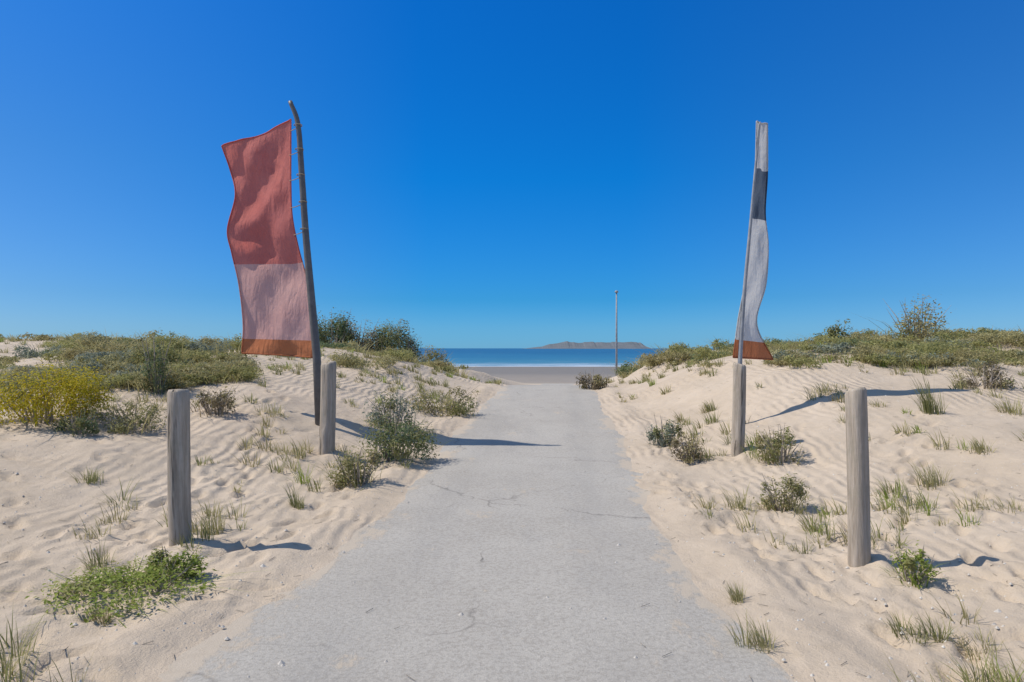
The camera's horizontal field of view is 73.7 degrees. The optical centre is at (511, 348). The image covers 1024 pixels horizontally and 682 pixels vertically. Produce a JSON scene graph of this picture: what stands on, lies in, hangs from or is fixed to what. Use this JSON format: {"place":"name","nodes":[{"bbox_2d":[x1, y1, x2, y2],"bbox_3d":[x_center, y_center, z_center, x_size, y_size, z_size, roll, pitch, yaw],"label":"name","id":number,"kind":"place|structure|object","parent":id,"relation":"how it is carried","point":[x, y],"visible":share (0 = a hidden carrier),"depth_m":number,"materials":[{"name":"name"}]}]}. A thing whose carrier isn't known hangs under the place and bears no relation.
{"place":"outdoors","nodes":[
{"label":"outdoors","id":0,"kind":"place"},
{"bbox_2d":[158,384,794,681],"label":"path","id":1,"kind":"structure","parent":0,"point":[513,623],"depth_m":4.48,"materials":[{"name":"concrete"}]},
{"bbox_2d":[0,339,1023,681],"bbox_3d":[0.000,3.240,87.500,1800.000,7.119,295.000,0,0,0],"label":"ground","id":2,"kind":"structure","parent":0,"point":[784,581],"depth_m":6.40,"materials":[{"name":"beige sand"}]},
{"bbox_2d":[0,358,128,426],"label":"shrub","id":3,"kind":"object","parent":2,"relation":"on","point":[23,398],"visible":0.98,"depth_m":8.47,"materials":[{"name":"yellow plant"}]},
{"bbox_2d":[39,407,101,436],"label":"shrub","id":4,"kind":"object","parent":2,"relation":"on","point":[79,423],"visible":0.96,"depth_m":8.10,"materials":[{"name":"green plant"}]},
{"bbox_2d":[66,466,105,484],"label":"grass tuft","id":5,"kind":"object","parent":2,"relation":"on","point":[93,479],"visible":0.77,"depth_m":6.72,"materials":[{"name":"green plant"}]},
{"bbox_2d":[70,535,120,572],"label":"grass tuft","id":6,"kind":"object","parent":2,"relation":"on","point":[99,563],"visible":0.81,"depth_m":4.76,"materials":[{"name":"green plant"}]},
{"bbox_2d":[85,601,113,627],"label":"grass tuft","id":7,"kind":"object","parent":2,"relation":"on","point":[106,617],"visible":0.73,"depth_m":3.90,"materials":[{"name":"green plant"}]},
{"bbox_2d":[93,393,166,433],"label":"shrub","id":8,"kind":"object","parent":2,"relation":"on","point":[128,421],"visible":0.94,"depth_m":8.64,"materials":[{"name":"plant"}]},
{"bbox_2d":[1,548,266,633],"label":"shrub","id":9,"kind":"object","parent":2,"relation":"on","point":[91,584],"visible":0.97,"depth_m":4.30,"materials":[{"name":"green plant"}]},
{"bbox_2d":[125,334,175,394],"bbox_3d":[-5.644,0.218,10.871,0.979,1.088,0.912,0,0,0],"label":"shrub","id":10,"kind":"object","parent":2,"relation":"on","point":[158,375],"visible":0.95,"depth_m":10.76,"materials":[{"name":"green plant"}]},
{"bbox_2d":[123,546,207,583],"bbox_3d":[-2.353,1.497,4.654,0.584,0.277,0.654,0,0,-17],"label":"shrub","id":11,"kind":"object","parent":2,"relation":"on","point":[158,554],"visible":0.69,"depth_m":4.68,"materials":[{"name":"green plant"}]},
{"bbox_2d":[167,389,191,545],"bbox_3d":[-2.601,1.094,5.348,0.182,1.548,0.172,-1,0,0],"label":"fence post","id":12,"kind":"object","parent":2,"relation":"on","point":[178,462],"visible":0.73,"depth_m":5.28,"materials":[{"name":"grey wood"}]},
{"bbox_2d":[192,506,228,534],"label":"grass tuft","id":13,"kind":"object","parent":2,"relation":"on","point":[220,523],"visible":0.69,"depth_m":5.75,"materials":[{"name":"plant"}]},
{"bbox_2d":[190,384,245,416],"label":"shrub","id":14,"kind":"object","parent":2,"relation":"on","point":[218,404],"visible":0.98,"depth_m":9.85,"materials":[{"name":"green plant"}]},
{"bbox_2d":[221,100,320,425],"bbox_3d":[-3.739,-1.139,10.601,1.909,5.191,0.316,0,0,23],"label":"feather flag","id":15,"kind":"object","parent":2,"relation":"on","point":[276,292],"visible":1,"depth_m":10.64,"materials":[{"name":"fabric"}]},
{"bbox_2d":[264,439,306,458],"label":"grass tuft","id":16,"kind":"object","parent":2,"relation":"on","point":[303,454],"visible":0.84,"depth_m":8.68,"materials":[{"name":"plant"}]},
{"bbox_2d":[283,485,305,509],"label":"grass tuft","id":17,"kind":"object","parent":2,"relation":"on","point":[296,503],"visible":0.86,"depth_m":6.74,"materials":[{"name":"green plant"}]},
{"bbox_2d":[318,361,335,454],"bbox_3d":[-2.437,0.944,9.000,0.218,1.555,0.208,1,0,0],"label":"fence post","id":18,"kind":"object","parent":2,"relation":"on","point":[327,426],"visible":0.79,"depth_m":8.92,"materials":[{"name":"grey wood"}]},
{"bbox_2d":[317,307,354,347],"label":"shrub","id":19,"kind":"object","parent":2,"relation":"on","point":[334,331],"visible":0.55,"depth_m":24.09,"materials":[{"name":"green plant"}]},
{"bbox_2d":[309,440,385,489],"bbox_3d":[-1.876,1.334,7.726,1.032,0.554,1.096,0,0,0],"label":"shrub","id":20,"kind":"object","parent":2,"relation":"on","point":[357,476],"visible":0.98,"depth_m":7.64,"materials":[{"name":"green plant"}]},
{"bbox_2d":[330,311,382,351],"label":"shrub","id":21,"kind":"object","parent":2,"relation":"on","point":[358,339],"visible":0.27,"depth_m":25.03,"materials":[{"name":"green plant"}]},
{"bbox_2d":[361,319,402,352],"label":"shrub","id":22,"kind":"object","parent":2,"relation":"on","point":[388,337],"visible":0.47,"depth_m":25.83,"materials":[{"name":"green plant"}]},
{"bbox_2d":[361,389,421,430],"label":"shrub","id":23,"kind":"object","parent":2,"relation":"on","point":[391,406],"visible":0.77,"depth_m":11.19,"materials":[{"name":"green plant"}]},
{"bbox_2d":[318,409,466,464],"bbox_3d":[-1.609,1.162,8.942,1.738,0.742,1.815,0,0,44],"label":"shrub","id":24,"kind":"object","parent":2,"relation":"on","point":[400,441],"visible":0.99,"depth_m":8.92,"materials":[{"name":"green plant"}]},
{"bbox_2d":[390,319,422,361],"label":"shrub","id":25,"kind":"object","parent":2,"relation":"on","point":[408,343],"visible":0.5,"depth_m":27.01,"materials":[{"name":"green plant"}]},
{"bbox_2d":[416,345,451,362],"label":"shrub","id":26,"kind":"object","parent":2,"relation":"on","point":[440,357],"visible":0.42,"depth_m":27.90,"materials":[{"name":"green plant"}]},
{"bbox_2d":[408,385,481,416],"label":"shrub","id":27,"kind":"object","parent":2,"relation":"on","point":[455,408],"visible":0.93,"depth_m":13.28,"materials":[{"name":"green plant"}]},
{"bbox_2d":[0,326,1023,391],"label":"dune scrub","id":28,"kind":"object","parent":2,"relation":"on","point":[951,349],"visible":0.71,"depth_m":14.56,"materials":[{"name":"plant"}]},
{"bbox_2d":[0,362,1023,681],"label":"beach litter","id":29,"kind":"object","parent":2,"relation":"on","point":[500,542],"visible":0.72,"depth_m":4.79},
{"bbox_2d":[575,370,611,389],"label":"shrub","id":30,"kind":"object","parent":2,"relation":"on","point":[597,383],"visible":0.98,"depth_m":19.05,"materials":[{"name":"green plant"}]},
{"bbox_2d":[615,290,617,375],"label":"mast","id":31,"kind":"object","parent":2,"relation":"on","point":[616,357],"visible":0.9,"depth_m":59.94,"materials":[{"name":"grey metal"}]},
{"bbox_2d":[635,415,682,447],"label":"shrub","id":32,"kind":"object","parent":2,"relation":"on","point":[657,433],"visible":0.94,"depth_m":10.08,"materials":[{"name":"green plant"}]},
{"bbox_2d":[666,432,706,463],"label":"shrub","id":33,"kind":"object","parent":2,"relation":"on","point":[692,450],"visible":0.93,"depth_m":8.93,"materials":[{"name":"green plant"}]},
{"bbox_2d":[721,579,745,604],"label":"grass tuft","id":34,"kind":"object","parent":2,"relation":"on","point":[736,596],"visible":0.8,"depth_m":4.27,"materials":[{"name":"plant"}]},
{"bbox_2d":[731,362,745,456],"bbox_3d":[2.978,0.953,8.993,0.187,1.529,0.172,1,1,0],"label":"fence post","id":35,"kind":"object","parent":2,"relation":"on","point":[738,410],"visible":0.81,"depth_m":8.92,"materials":[{"name":"grey wood"}]},
{"bbox_2d":[722,608,780,652],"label":"grass tuft","id":36,"kind":"object","parent":2,"relation":"on","point":[758,637],"visible":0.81,"depth_m":3.62,"materials":[{"name":"plant"}]},
{"bbox_2d":[733,121,773,363],"bbox_3d":[3.707,-0.991,10.396,0.757,4.916,0.228,0,0,-30],"label":"feather flag","id":37,"kind":"object","parent":2,"relation":"on","point":[749,342],"visible":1,"depth_m":10.45,"materials":[{"name":"white fabric"}]},
{"bbox_2d":[744,424,816,465],"bbox_3d":[3.225,1.193,8.497,0.946,0.557,1.108,0,0,-27],"label":"shrub","id":38,"kind":"object","parent":2,"relation":"on","point":[773,452],"visible":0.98,"depth_m":8.41,"materials":[{"name":"green plant"}]},
{"bbox_2d":[748,473,821,512],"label":"shrub","id":39,"kind":"object","parent":2,"relation":"on","point":[770,497],"visible":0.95,"depth_m":6.58,"materials":[{"name":"green plant"}]},
{"bbox_2d":[804,319,852,340],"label":"shrub","id":40,"kind":"object","parent":2,"relation":"on","point":[836,330],"visible":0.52,"depth_m":18.83,"materials":[{"name":"green plant"}]},
{"bbox_2d":[845,387,870,567],"bbox_3d":[2.530,1.100,4.999,0.165,1.638,0.154,-1,0,0],"label":"fence post","id":41,"kind":"object","parent":2,"relation":"on","point":[858,495],"visible":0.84,"depth_m":4.94,"materials":[{"name":"grey wood"}]},
{"bbox_2d":[855,294,955,343],"bbox_3d":[11.730,-0.818,20.043,3.062,1.541,3.066,0,0,-14],"label":"shrub","id":42,"kind":"object","parent":2,"relation":"on","point":[924,326],"visible":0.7,"depth_m":19.67,"materials":[{"name":"green plant"}]},
{"bbox_2d":[865,540,948,589],"bbox_3d":[2.683,1.483,4.614,0.529,0.342,0.497,0,0,39],"label":"shrub","id":43,"kind":"object","parent":2,"relation":"on","point":[909,563],"visible":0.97,"depth_m":4.62,"materials":[{"name":"green plant"}]},
{"bbox_2d":[880,606,955,644],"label":"grass tuft","id":44,"kind":"object","parent":2,"relation":"on","point":[926,633],"visible":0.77,"depth_m":3.77,"materials":[{"name":"green plant"}]},
{"bbox_2d":[900,458,950,490],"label":"grass tuft","id":45,"kind":"object","parent":2,"relation":"on","point":[932,480],"visible":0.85,"depth_m":6.93,"materials":[{"name":"plant"}]},
{"bbox_2d":[905,371,950,414],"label":"grass tuft","id":46,"kind":"object","parent":2,"relation":"on","point":[927,407],"visible":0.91,"depth_m":9.30,"materials":[{"name":"green plant"}]},
{"bbox_2d":[910,612,1007,664],"bbox_3d":[2.421,1.574,3.715,0.513,0.175,0.413,0,0,38],"label":"grass tuft","id":47,"kind":"object","parent":2,"relation":"on","point":[978,655],"visible":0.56,"depth_m":3.68,"materials":[{"name":"plant"}]},
{"bbox_2d":[942,483,1023,512],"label":"grass tuft","id":48,"kind":"object","parent":2,"relation":"on","point":[977,505],"visible":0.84,"depth_m":6.08,"materials":[{"name":"plant"}]},
{"bbox_2d":[950,354,1021,390],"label":"shrub","id":49,"kind":"object","parent":2,"relation":"on","point":[988,382],"visible":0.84,"depth_m":10.58,"materials":[{"name":"green plant"}]},
{"bbox_2d":[984,395,1023,416],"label":"grass tuft","id":50,"kind":"object","parent":2,"relation":"on","point":[1010,411],"visible":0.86,"depth_m":9.24,"materials":[{"name":"plant"}]},
{"bbox_2d":[0,332,1023,681],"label":"dune grass","id":51,"kind":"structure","parent":0,"point":[996,668],"depth_m":7.81,"materials":[{"name":"plant"}]},
{"bbox_2d":[0,0,1023,347],"label":"sky","id":52,"kind":"structure","parent":0,"point":[479,173],"materials":[{"name":"blue"}]},
{"bbox_2d":[402,348,713,366],"bbox_3d":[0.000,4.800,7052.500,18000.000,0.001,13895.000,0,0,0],"label":"sea","id":53,"kind":"structure","parent":0,"point":[499,357],"depth_m":390.63,"materials":[{"name":"liquid"}]},
{"bbox_2d":[524,341,652,348],"bbox_3d":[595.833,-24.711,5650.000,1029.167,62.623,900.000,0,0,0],"label":"hills","id":54,"kind":"structure","parent":0,"point":[598,345],"depth_m":5326.63,"materials":[{"name":"blue"}]},
{"bbox_2d":[796,511,823,531],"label":"grass tuft","id":55,"kind":"object","parent":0,"point":[805,524],"visible":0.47,"depth_m":5.96,"materials":[{"name":"plant"}]}
]}

